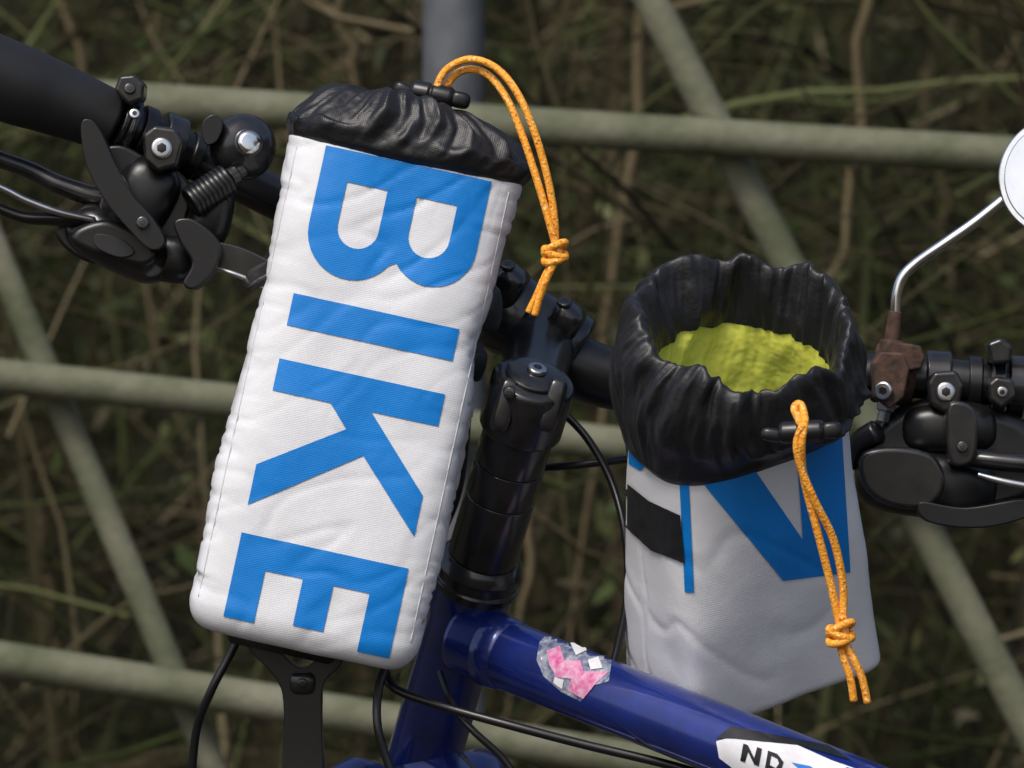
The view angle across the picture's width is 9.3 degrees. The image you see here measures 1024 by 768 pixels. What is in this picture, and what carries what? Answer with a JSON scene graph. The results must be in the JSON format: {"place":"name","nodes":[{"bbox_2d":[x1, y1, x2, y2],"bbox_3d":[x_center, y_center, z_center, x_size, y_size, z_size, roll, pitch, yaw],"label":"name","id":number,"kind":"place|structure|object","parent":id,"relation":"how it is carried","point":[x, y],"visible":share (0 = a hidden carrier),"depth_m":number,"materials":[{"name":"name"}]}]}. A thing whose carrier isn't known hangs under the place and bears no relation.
{"place":"outdoors","nodes":[
{"label":"outdoors","id":0,"kind":"place"},
{"bbox_2d":[56,145,189,282],"bbox_3d":[-0.187,-0.082,3.036,0.066,0.066,0.038,0,0,0],"label":"brake lever left bracket","id":1,"kind":"object","parent":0,"point":[124,156],"visible":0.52,"depth_m":3.02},
{"bbox_2d":[228,635,342,767],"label":"lamp bracket","id":2,"kind":"object","parent":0,"point":[302,687],"visible":0.72,"depth_m":3.02,"materials":[{"name":"black plastic"}]},
{"bbox_2d":[188,643,239,767],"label":"cable","id":3,"kind":"object","parent":2,"relation":"attached to","point":[210,693],"visible":0.79,"depth_m":3.03,"materials":[{"name":"black plastic"}]},
{"bbox_2d":[190,55,568,669],"bbox_3d":[-0.063,-0.010,3.008,0.180,0.291,0.109,0,0,0],"label":"handlebar bag","id":4,"kind":"object","parent":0,"point":[339,462],"visible":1,"depth_m":2.96,"materials":[{"name":"white fabric"}]},
{"bbox_2d":[0,0,1023,767],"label":"hill","id":5,"kind":"structure","parent":0,"point":[18,634],"depth_m":6.77,"materials":[{"name":"green plant"}]},
{"bbox_2d":[609,252,879,713],"bbox_3d":[0.112,0.052,2.987,0.133,0.229,0.205,0,0,0],"label":"handlebar bag","id":6,"kind":"object","parent":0,"point":[740,393],"visible":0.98,"depth_m":2.97,"materials":[{"name":"white fabric"}]},
{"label":"ground","id":7,"kind":"structure","parent":0,"visible":0},
{"bbox_2d":[0,0,1023,767],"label":"shrub thicket","id":8,"kind":"object","parent":7,"relation":"on","point":[52,568],"visible":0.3,"depth_m":5.01,"materials":[{"name":"brown plant"}]},
{"bbox_2d":[0,0,1023,767],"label":"metal fence","id":9,"kind":"object","parent":7,"relation":"on","point":[710,126],"visible":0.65,"depth_m":3.92,"materials":[{"name":"metal"}]},
{"bbox_3d":[0.446,0.500,2.635,0.080,0.468,0.078,0,0,0],"label":"seat","id":10,"kind":"object","parent":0,"visible":0},
{"bbox_2d":[394,752,475,767],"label":"down tube","id":11,"kind":"object","parent":10,"relation":"attached to","point":[460,760],"visible":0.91,"depth_m":3.10,"materials":[{"name":"blue paint"}]},
{"bbox_2d":[331,748,504,767],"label":"fork leg","id":12,"kind":"object","parent":11,"relation":"attached to","point":[481,758],"depth_m":3.15,"materials":[{"name":"blue metal"}]},
{"bbox_2d":[382,587,511,766],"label":"head tube","id":13,"kind":"object","parent":11,"relation":"on","point":[421,732],"visible":0.62,"depth_m":3.08,"materials":[{"name":"blue paint"}]},
{"bbox_2d":[449,426,470,526],"bbox_3d":[-0.032,0.048,3.078,0.026,0.114,0.010,0,0,-27],"label":"cable","id":14,"kind":"object","parent":13,"relation":"attached to","point":[459,490],"visible":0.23,"depth_m":3.08,"materials":[{"name":"black plastic"}]},
{"bbox_2d":[436,539,520,609],"bbox_3d":[-0.017,0.092,3.058,0.044,0.036,0.043,0,0,0],"label":"headset cup","id":15,"kind":"object","parent":13,"relation":"on","point":[458,583],"visible":0.63,"depth_m":3.04,"materials":[{"name":"black metal"}]},
{"bbox_2d":[449,485,533,574],"bbox_3d":[-0.010,0.068,3.044,0.034,0.049,0.048,0,0,-25],"label":"spacer","id":16,"kind":"object","parent":15,"relation":"on","point":[483,540],"visible":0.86,"depth_m":3.03,"materials":[{"name":"black metal"}]},
{"bbox_2d":[467,454,543,513],"bbox_3d":[-0.003,0.046,3.029,0.034,0.034,0.038,0,0,-25],"label":"spacer","id":17,"kind":"object","parent":16,"relation":"on","point":[487,490],"visible":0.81,"depth_m":3.02,"materials":[{"name":"black metal"}]},
{"bbox_2d":[476,429,550,481],"bbox_3d":[0.001,0.030,3.020,0.034,0.034,0.038,0,0,-25],"label":"spacer","id":18,"kind":"object","parent":17,"relation":"on","point":[495,458],"visible":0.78,"depth_m":3.01,"materials":[{"name":"black metal"}]},
{"bbox_2d":[480,357,573,451],"bbox_3d":[0.007,0.010,3.007,0.041,0.046,0.048,0,0,-25],"label":"stem clamp","id":19,"kind":"object","parent":18,"relation":"on","point":[524,432],"visible":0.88,"depth_m":2.99,"materials":[{"name":"black metal"}]},
{"bbox_2d":[490,377,516,432],"bbox_3d":[-0.003,0.010,2.993,0.014,0.027,0.013,0,0,0],"label":"stem pinch lug","id":20,"kind":"object","parent":19,"relation":"attached to","point":[501,416],"visible":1,"depth_m":2.99,"materials":[{"name":"black metal"}]},
{"bbox_2d":[503,387,514,398],"bbox_3d":[-0.001,0.004,2.982,0.006,0.006,0.002,0,0,0],"label":"pinch bolt","id":21,"kind":"object","parent":19,"relation":"attached to","point":[512,390],"visible":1,"depth_m":2.98,"materials":[{"name":"black metal"}]},
{"bbox_2d":[505,357,564,393],"bbox_3d":[0.011,-0.004,2.998,0.029,0.018,0.026,0,0,0],"label":"top cap","id":22,"kind":"object","parent":19,"relation":"on","point":[519,374],"visible":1,"depth_m":2.99,"materials":[{"name":"metal"}]},
{"bbox_2d":[527,362,546,375],"bbox_3d":[0.012,-0.007,2.997,0.010,0.007,0.009,0,0,0],"label":"top cap bolt","id":23,"kind":"object","parent":22,"relation":"attached to","point":[532,369],"visible":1,"depth_m":2.99,"materials":[{"name":"silver metal"}]},
{"bbox_2d":[533,364,541,368],"bbox_3d":[0.012,-0.008,2.996,0.004,0.003,0.004,0,0,0],"label":"top cap bolt socket","id":24,"kind":"object","parent":23,"relation":"attached to","point":[537,366],"visible":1,"depth_m":3.00,"materials":[{"name":"black metal"}]},
{"bbox_2d":[501,312,573,375],"bbox_3d":[0.011,-0.008,3.041,0.038,0.065,0.085,0,0,6],"label":"stem extension","id":25,"kind":"object","parent":19,"relation":"on","point":[540,336],"visible":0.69,"depth_m":3.04,"materials":[{"name":"black metal"}]},
{"bbox_2d":[479,276,596,362],"bbox_3d":[0.012,-0.026,3.075,0.059,0.058,0.042,0,0,0],"label":"stem face clamp","id":26,"kind":"object","parent":25,"relation":"attached to","point":[516,313],"visible":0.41,"depth_m":3.06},
{"bbox_2d":[495,263,529,307],"bbox_3d":[-0.002,-0.048,3.059,0.022,0.024,0.023,0,0,0],"label":"clamp ear","id":27,"kind":"object","parent":26,"relation":"on","point":[512,285],"visible":0.76,"depth_m":3.05},
{"bbox_2d":[500,260,515,270],"bbox_3d":[-0.002,-0.058,3.050,0.008,0.006,0.007,0,0,0],"label":"ear bolt","id":28,"kind":"object","parent":27,"relation":"on","point":[503,266],"visible":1,"depth_m":3.05,"materials":[{"name":"black metal"}]},
{"bbox_2d":[111,106,1008,409],"bbox_3d":[-0.008,-0.090,3.035,0.709,0.225,0.140,0,0,0],"label":"handlebar","id":29,"kind":"object","parent":26,"relation":"attached to","point":[589,364],"visible":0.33,"depth_m":3.06,"materials":[{"name":"black metal"}]},
{"bbox_2d":[0,150,101,203],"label":"brake lever left blade","id":30,"kind":"object","parent":29,"relation":"attached to","point":[77,191],"visible":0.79,"depth_m":3.02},
{"bbox_2d":[0,203,85,227],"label":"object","id":31,"kind":"object","parent":30,"relation":"attached to","point":[35,217],"visible":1,"depth_m":3.01,"materials":[{"name":"black plastic"}]},
{"bbox_2d":[0,184,95,221],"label":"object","id":32,"kind":"object","parent":30,"relation":"attached to","point":[16,195],"visible":1,"depth_m":3.00,"materials":[{"name":"metal"}]},
{"bbox_2d":[71,220,158,267],"bbox_3d":[-0.190,-0.067,3.010,0.042,0.023,0.019,0,0,0],"label":"gear shifter","id":33,"kind":"object","parent":30,"relation":"attached to","point":[82,238],"visible":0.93,"depth_m":3.00,"materials":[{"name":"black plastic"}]},
{"bbox_2d":[94,234,134,257],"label":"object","id":34,"kind":"structure","parent":33,"relation":"attached to","point":[113,246],"depth_m":3.00,"materials":[{"name":"black plastic"}]},
{"bbox_2d":[65,204,166,283],"bbox_3d":[-0.189,-0.068,3.023,0.054,0.039,0.036,0,0,0],"label":"gear shifter","id":35,"kind":"object","parent":30,"relation":"attached to","point":[153,274],"visible":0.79,"depth_m":3.01,"materials":[{"name":"black plastic"}]},
{"bbox_2d":[81,119,166,250],"bbox_3d":[-0.185,-0.095,2.994,0.040,0.062,0.022,0,0,0],"label":"brake lever left pivot arm","id":36,"kind":"object","parent":30,"relation":"attached to","point":[127,207],"visible":1,"depth_m":2.98},
{"bbox_2d":[136,216,148,228],"bbox_3d":[-0.176,-0.077,2.981,0.006,0.006,0.002,0,0,0],"label":"brake lever left pivot","id":37,"kind":"object","parent":36,"relation":"attached to","point":[144,226],"visible":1,"depth_m":2.98,"materials":[{"name":"grey metal"}]},
{"bbox_2d":[107,156,180,228],"bbox_3d":[-0.177,-0.090,3.020,0.036,0.039,0.028,0,0,0],"label":"brake lever housing","id":38,"kind":"object","parent":30,"relation":"attached to","point":[156,193],"visible":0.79,"depth_m":3.01,"materials":[{"name":"black plastic"}]},
{"bbox_2d":[143,126,185,171],"bbox_3d":[-0.167,-0.112,3.009,0.019,0.022,0.032,0,0,0],"label":"clamp lug","id":39,"kind":"object","parent":30,"relation":"attached to","point":[174,159],"visible":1,"depth_m":2.99,"materials":[{"name":"black metal"}]},
{"bbox_2d":[150,137,172,158],"bbox_3d":[-0.167,-0.112,2.991,0.011,0.010,0.004,0,0,0],"label":"clamp bolt","id":40,"kind":"object","parent":39,"relation":"attached to","point":[164,154],"visible":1,"depth_m":2.99,"materials":[{"name":"metal"}]},
{"bbox_2d":[157,143,165,152],"bbox_3d":[-0.167,-0.113,2.989,0.004,0.005,0.001,0,0,0],"label":"clamp bolt socket","id":41,"kind":"object","parent":40,"relation":"attached to","point":[161,147],"visible":1,"depth_m":2.99,"materials":[{"name":"black metal"}]},
{"bbox_2d":[161,112,190,145],"bbox_3d":[-0.167,-0.116,3.043,0.021,0.032,0.031,0,0,-20],"label":"lever clamp","id":42,"kind":"object","parent":30,"relation":"attached to","point":[181,124],"visible":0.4,"depth_m":3.03,"materials":[{"name":"black metal"}]},
{"bbox_2d":[162,234,191,283],"bbox_3d":[-0.164,-0.060,3.025,0.026,0.025,0.028,0,0,0],"label":"brake lever","id":43,"kind":"object","parent":30,"relation":"attached to","point":[177,267],"visible":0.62,"depth_m":3.01,"materials":[{"name":"black plastic"}]},
{"bbox_2d":[0,34,123,144],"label":"grip","id":44,"kind":"object","parent":29,"relation":"attached to","point":[43,92],"visible":0.88,"depth_m":3.00,"materials":[{"name":"black rubber"}]},
{"bbox_2d":[108,101,143,146],"bbox_3d":[-0.189,-0.125,3.035,0.019,0.034,0.034,0,0,-20],"label":"grip lock ring","id":45,"kind":"object","parent":29,"relation":"attached to","point":[125,131],"visible":0.38,"depth_m":3.02,"materials":[{"name":"black metal"}]},
{"bbox_2d":[115,75,146,105],"bbox_3d":[-0.183,-0.141,3.011,0.014,0.014,0.028,0,0,0],"label":"grip lock lug","id":46,"kind":"object","parent":45,"relation":"attached to","point":[138,96],"visible":0.99,"depth_m":3.00,"materials":[{"name":"black metal"}]},
{"bbox_2d":[129,108,139,118],"bbox_3d":[-0.180,-0.129,2.998,0.005,0.005,0.003,0,0,0],"label":"clamp screw","id":47,"kind":"object","parent":46,"relation":"attached to","point":[131,115],"visible":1,"depth_m":3.00,"materials":[{"name":"metal"}]},
{"bbox_2d":[132,105,160,154],"bbox_3d":[-0.179,-0.121,3.038,0.016,0.028,0.028,0,0,-20],"label":"shifter clamp","id":48,"kind":"object","parent":29,"relation":"attached to","point":[153,117],"visible":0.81,"depth_m":3.03,"materials":[{"name":"black plastic"}]},
{"bbox_2d":[181,131,206,178],"bbox_3d":[-0.155,-0.111,3.047,0.013,0.024,0.024,0,0,-20],"label":"bar shim","id":49,"kind":"object","parent":29,"relation":"on","point":[194,164],"visible":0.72,"depth_m":3.04,"materials":[{"name":"black plastic"}]},
{"bbox_2d":[174,218,222,289],"bbox_3d":[-0.150,-0.062,2.999,0.023,0.034,0.024,0,0,0],"label":"thumb lever","id":50,"kind":"object","parent":29,"relation":"attached to","point":[201,244],"visible":1,"depth_m":2.99,"materials":[{"name":"black plastic"}]},
{"bbox_2d":[181,165,236,216],"bbox_3d":[-0.145,-0.092,3.002,0.027,0.025,0.016,0,0,-15],"label":"barrel adjuster","id":51,"kind":"object","parent":50,"relation":"on","point":[209,191],"visible":1,"depth_m":3.00,"materials":[{"name":"black plastic"}]},
{"bbox_2d":[225,166,247,185],"bbox_3d":[-0.133,-0.100,3.007,0.012,0.011,0.010,0,0,-30],"label":"barrel tip","id":52,"kind":"object","parent":51,"relation":"on","point":[237,174],"visible":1,"depth_m":3.00,"materials":[{"name":"black metal"}]},
{"bbox_2d":[202,114,275,180],"bbox_3d":[-0.131,-0.114,3.013,0.035,0.032,0.025,0,0,0],"label":"bicycle bell","id":53,"kind":"object","parent":29,"relation":"attached to","point":[247,142],"visible":1,"depth_m":3.01,"materials":[{"name":"black metal"}]},
{"bbox_2d":[219,242,267,274],"bbox_3d":[-0.128,-0.057,3.016,0.041,0.023,0.022,0,0,0],"label":"thumb lever","id":54,"kind":"object","parent":29,"relation":"attached to","point":[241,260],"visible":0.44,"depth_m":3.00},
{"bbox_2d":[189,195,234,242],"bbox_3d":[-0.145,-0.082,3.020,0.022,0.031,0.025,0,0,0],"label":"lever link","id":55,"kind":"object","parent":54,"relation":"on","point":[216,221],"visible":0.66,"depth_m":3.01,"materials":[{"name":"black plastic"}]},
{"bbox_2d":[217,267,263,288],"bbox_3d":[-0.130,-0.051,3.003,0.026,0.012,0.006,0,0,0],"label":"thumb lever edge","id":56,"kind":"object","parent":54,"relation":"attached to","point":[238,275],"visible":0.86,"depth_m":3.00,"materials":[{"name":"metal"}]},
{"bbox_2d":[372,668,393,767],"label":"cable","id":57,"kind":"object","parent":29,"relation":"attached to","point":[377,721],"visible":0.78,"depth_m":3.00,"materials":[{"name":"black plastic"}]},
{"bbox_2d":[924,350,952,398],"bbox_3d":[0.209,-0.002,3.075,0.014,0.030,0.029,0,0,0],"label":"bar collar","id":58,"kind":"object","parent":29,"relation":"attached to","point":[939,360],"visible":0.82,"depth_m":3.06,"materials":[{"name":"black metal"}]},
{"bbox_2d":[854,399,1023,501],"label":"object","id":59,"kind":"object","parent":29,"relation":"attached to","point":[1010,433],"visible":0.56,"depth_m":3.06,"materials":[{"name":"black plastic"}]},
{"bbox_2d":[545,455,626,470],"bbox_3d":[0.086,0.034,3.075,0.180,0.019,0.016,0,0,0],"label":"cable","id":60,"kind":"object","parent":59,"relation":"attached to","point":[590,463],"visible":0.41,"depth_m":3.07,"materials":[{"name":"black plastic"}]},
{"bbox_2d":[850,421,884,469],"bbox_3d":[0.171,0.030,3.059,0.022,0.024,0.013,0,0,28],"label":"brake lever right adjuster","id":61,"kind":"object","parent":59,"relation":"attached to","point":[868,435],"visible":0.77,"depth_m":3.05,"materials":[{"name":"black plastic"}]},
{"bbox_2d":[857,446,944,508],"bbox_3d":[0.189,0.046,3.050,0.042,0.030,0.021,0,0,0],"label":"shifter cover","id":62,"kind":"object","parent":59,"relation":"attached to","point":[903,477],"visible":1,"depth_m":3.04,"materials":[{"name":"black plastic"}]},
{"bbox_2d":[856,451,996,516],"bbox_3d":[0.203,0.049,3.067,0.070,0.036,0.036,0,0,0],"label":"gear shifter","id":63,"kind":"object","parent":59,"relation":"attached to","point":[964,486],"visible":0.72,"depth_m":3.05,"materials":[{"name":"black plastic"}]},
{"bbox_2d":[925,371,962,411],"bbox_3d":[0.211,0.004,3.061,0.018,0.020,0.028,0,0,0],"label":"clamp lug","id":64,"kind":"object","parent":59,"relation":"attached to","point":[934,380],"visible":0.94,"depth_m":3.05,"materials":[{"name":"black metal"}]},
{"bbox_2d":[936,382,955,401],"bbox_3d":[0.211,0.004,3.045,0.010,0.010,0.003,0,0,0],"label":"clamp bolt","id":65,"kind":"object","parent":64,"relation":"attached to","point":[940,395],"visible":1,"depth_m":3.04,"materials":[{"name":"metal"}]},
{"bbox_2d":[942,387,949,395],"bbox_3d":[0.211,0.004,3.043,0.004,0.005,0.001,0,0,0],"label":"clamp bolt socket","id":66,"kind":"object","parent":65,"relation":"attached to","point":[945,391],"visible":1,"depth_m":3.04,"materials":[{"name":"black metal"}]},
{"bbox_2d":[870,128,1023,422],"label":"bicycle mirror","id":67,"kind":"object","parent":59,"relation":"attached to","point":[896,363],"visible":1,"depth_m":3.05,"materials":[{"name":"metal"}]},
{"bbox_2d":[902,404,996,452],"bbox_3d":[0.213,0.022,3.065,0.048,0.025,0.028,0,0,0],"label":"brake lever housing","id":68,"kind":"object","parent":59,"relation":"attached to","point":[922,428],"visible":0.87,"depth_m":3.05,"materials":[{"name":"black plastic"}]},
{"bbox_2d":[943,401,977,466],"bbox_3d":[0.218,0.024,3.043,0.016,0.032,0.024,0,0,0],"label":"shifter lever","id":69,"kind":"object","parent":59,"relation":"attached to","point":[960,423],"visible":1,"depth_m":3.03,"materials":[{"name":"black plastic"}]},
{"bbox_2d":[957,441,967,452],"bbox_3d":[0.218,0.030,3.029,0.006,0.006,0.002,0,0,0],"label":"brake lever right hinge pin","id":70,"kind":"object","parent":69,"relation":"attached to","point":[959,449],"visible":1,"depth_m":3.03,"materials":[{"name":"grey metal"}]},
{"bbox_2d":[947,449,1023,472],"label":"brake lever right blade","id":71,"kind":"object","parent":69,"relation":"attached to","point":[1004,461],"visible":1,"depth_m":3.04,"materials":[{"name":"metal"}]},
{"bbox_2d":[915,498,1023,527],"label":"brake lever","id":72,"kind":"object","parent":59,"relation":"attached to","point":[992,514],"visible":1,"depth_m":3.04,"materials":[{"name":"black plastic"}]},
{"bbox_2d":[967,356,983,403],"bbox_3d":[0.227,0.000,3.075,0.008,0.027,0.027,0,0,0],"label":"bar collar","id":73,"kind":"object","parent":59,"relation":"attached to","point":[976,381],"visible":0.88,"depth_m":3.06,"materials":[{"name":"black plastic"}]},
{"bbox_2d":[987,363,1007,410],"bbox_3d":[0.238,0.001,3.075,0.009,0.034,0.034,0,0,0],"label":"bar collar","id":74,"kind":"object","parent":59,"relation":"attached to","point":[999,370],"visible":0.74,"depth_m":3.06,"materials":[{"name":"black metal"}]},
{"bbox_2d":[984,338,1011,363],"bbox_3d":[0.237,-0.016,3.062,0.012,0.013,0.026,0,0,0],"label":"clamp lug","id":75,"kind":"object","parent":59,"relation":"attached to","point":[998,350],"visible":1,"depth_m":3.05,"materials":[{"name":"black metal"}]},
{"bbox_2d":[985,377,1014,407],"bbox_3d":[0.238,0.004,3.060,0.014,0.015,0.030,0,0,0],"label":"clamp lug","id":76,"kind":"object","parent":59,"relation":"attached to","point":[993,385],"visible":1,"depth_m":3.04,"materials":[{"name":"black metal"}]},
{"bbox_2d":[977,472,1023,488],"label":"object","id":77,"kind":"object","parent":59,"relation":"attached to","point":[1007,482],"visible":1,"depth_m":3.03,"materials":[{"name":"metal"}]},
{"bbox_2d":[997,386,1007,397],"bbox_3d":[0.238,0.004,3.043,0.006,0.006,0.001,0,0,0],"label":"clamp bolt","id":78,"kind":"object","parent":59,"relation":"attached to","point":[1004,394],"visible":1,"depth_m":3.04,"materials":[{"name":"metal"}]},
{"bbox_2d":[1005,355,1023,417],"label":"bar collar","id":79,"kind":"object","parent":59,"relation":"attached to","point":[1015,406],"visible":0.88,"depth_m":3.06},
{"bbox_2d":[548,299,586,339],"bbox_3d":[0.025,-0.030,3.059,0.022,0.024,0.023,0,0,0],"label":"clamp ear","id":80,"kind":"object","parent":25,"relation":"on","point":[568,322],"visible":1,"depth_m":3.05},
{"bbox_2d":[556,297,571,307],"bbox_3d":[0.025,-0.040,3.050,0.008,0.006,0.007,0,0,0],"label":"ear bolt","id":81,"kind":"object","parent":80,"relation":"on","point":[563,304],"visible":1,"depth_m":3.05,"materials":[{"name":"black metal"}]},
{"bbox_2d":[539,377,566,432],"bbox_3d":[0.020,0.010,2.993,0.014,0.027,0.013,0,0,0],"label":"stem pinch lug","id":82,"kind":"object","parent":19,"relation":"attached to","point":[556,394],"visible":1,"depth_m":2.99,"materials":[{"name":"black metal"}]},
{"bbox_2d":[442,612,888,767],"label":"top tube","id":83,"kind":"object","parent":10,"relation":"attached to","point":[659,715],"visible":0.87,"depth_m":2.98,"materials":[{"name":"blue paint"}]},
{"bbox_2d":[436,670,513,767],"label":"cable","id":84,"kind":"object","parent":83,"relation":"attached to","point":[481,738],"visible":1,"depth_m":3.00,"materials":[{"name":"black plastic"}]},
{"bbox_2d":[467,612,526,690],"bbox_3d":[-0.005,0.130,3.046,0.022,0.038,0.038,0,0,38],"label":"weld bead","id":85,"kind":"object","parent":83,"relation":"attached to","point":[490,630],"visible":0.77,"depth_m":3.03,"materials":[{"name":"blue paint"}]},
{"bbox_2d":[384,670,694,767],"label":"cable","id":86,"kind":"object","parent":83,"relation":"attached to","point":[391,685],"visible":0.91,"depth_m":2.99,"materials":[{"name":"black plastic"}]},
{"bbox_2d":[537,637,610,701],"bbox_3d":[0.032,0.137,3.005,0.047,0.030,0.019,0,0,39],"label":"sticker film","id":87,"kind":"object","parent":83,"relation":"attached to","point":[548,643],"visible":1,"depth_m":3.00,"materials":[{"name":"plastic"}]},
{"bbox_2d":[553,642,601,688],"bbox_3d":[0.035,0.135,3.005,0.025,0.022,0.021,0,0,27],"label":"sticker","id":88,"kind":"object","parent":83,"relation":"attached to","point":[595,663],"visible":1,"depth_m":3.00,"materials":[{"name":"white paper"}]},
{"bbox_2d":[547,646,608,697],"bbox_3d":[0.030,0.138,3.000,0.009,0.024,0.037,0,0,-45],"label":"sticker","id":89,"kind":"object","parent":83,"relation":"attached to","point":[582,683],"visible":1,"depth_m":3.00,"materials":[{"name":"pink paper"}]},
{"bbox_2d":[566,413,626,660],"bbox_3d":[0.041,0.076,3.041,0.041,0.128,0.011,0,0,41],"label":"cable","id":90,"kind":"object","parent":83,"relation":"attached to","point":[576,425],"visible":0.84,"depth_m":3.03,"materials":[{"name":"black plastic"}]},
{"bbox_2d":[740,743,761,765],"bbox_3d":[0.112,0.173,2.928,0.010,0.010,0.008,0,0,0],"label":"letter","id":91,"kind":"object","parent":83,"relation":"attached to","point":[746,750],"visible":1,"depth_m":2.93,"materials":[{"name":"black paint"}]},
{"bbox_2d":[765,751,782,767],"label":"letter","id":92,"kind":"object","parent":83,"relation":"attached to","point":[773,754],"visible":1,"depth_m":2.92,"materials":[{"name":"black paint"}]},
{"bbox_2d":[717,726,850,759],"bbox_3d":[0.128,0.167,2.925,0.073,0.014,0.008,0,0,31],"label":"dark sticker","id":93,"kind":"object","parent":83,"relation":"attached to","point":[731,732],"visible":1,"depth_m":2.93,"materials":[{"name":"black plastic"}]},
{"bbox_2d":[716,738,852,767],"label":"sticker band","id":94,"kind":"object","parent":83,"relation":"attached to","point":[729,751],"visible":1,"depth_m":2.92,"materials":[{"name":"white paper"}]},
{"bbox_2d":[792,762,848,767],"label":"blue sticker","id":95,"kind":"object","parent":83,"relation":"attached to","point":[797,765],"visible":1,"depth_m":2.91,"materials":[{"name":"blue plastic"}]},
{"bbox_3d":[-0.183,-0.141,2.995,0.002,0.003,0.001,0,0,0],"label":"clamp bolt socket","id":96,"kind":"object","parent":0,"visible":0},
{"bbox_2d":[124,83,135,93],"bbox_3d":[-0.183,-0.141,2.995,0.006,0.006,0.002,0,0,0],"label":"clamp bolt","id":97,"kind":"object","parent":96,"relation":"attached to","point":[132,91],"visible":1,"depth_m":3.00,"materials":[{"name":"silver metal"}]}
]}

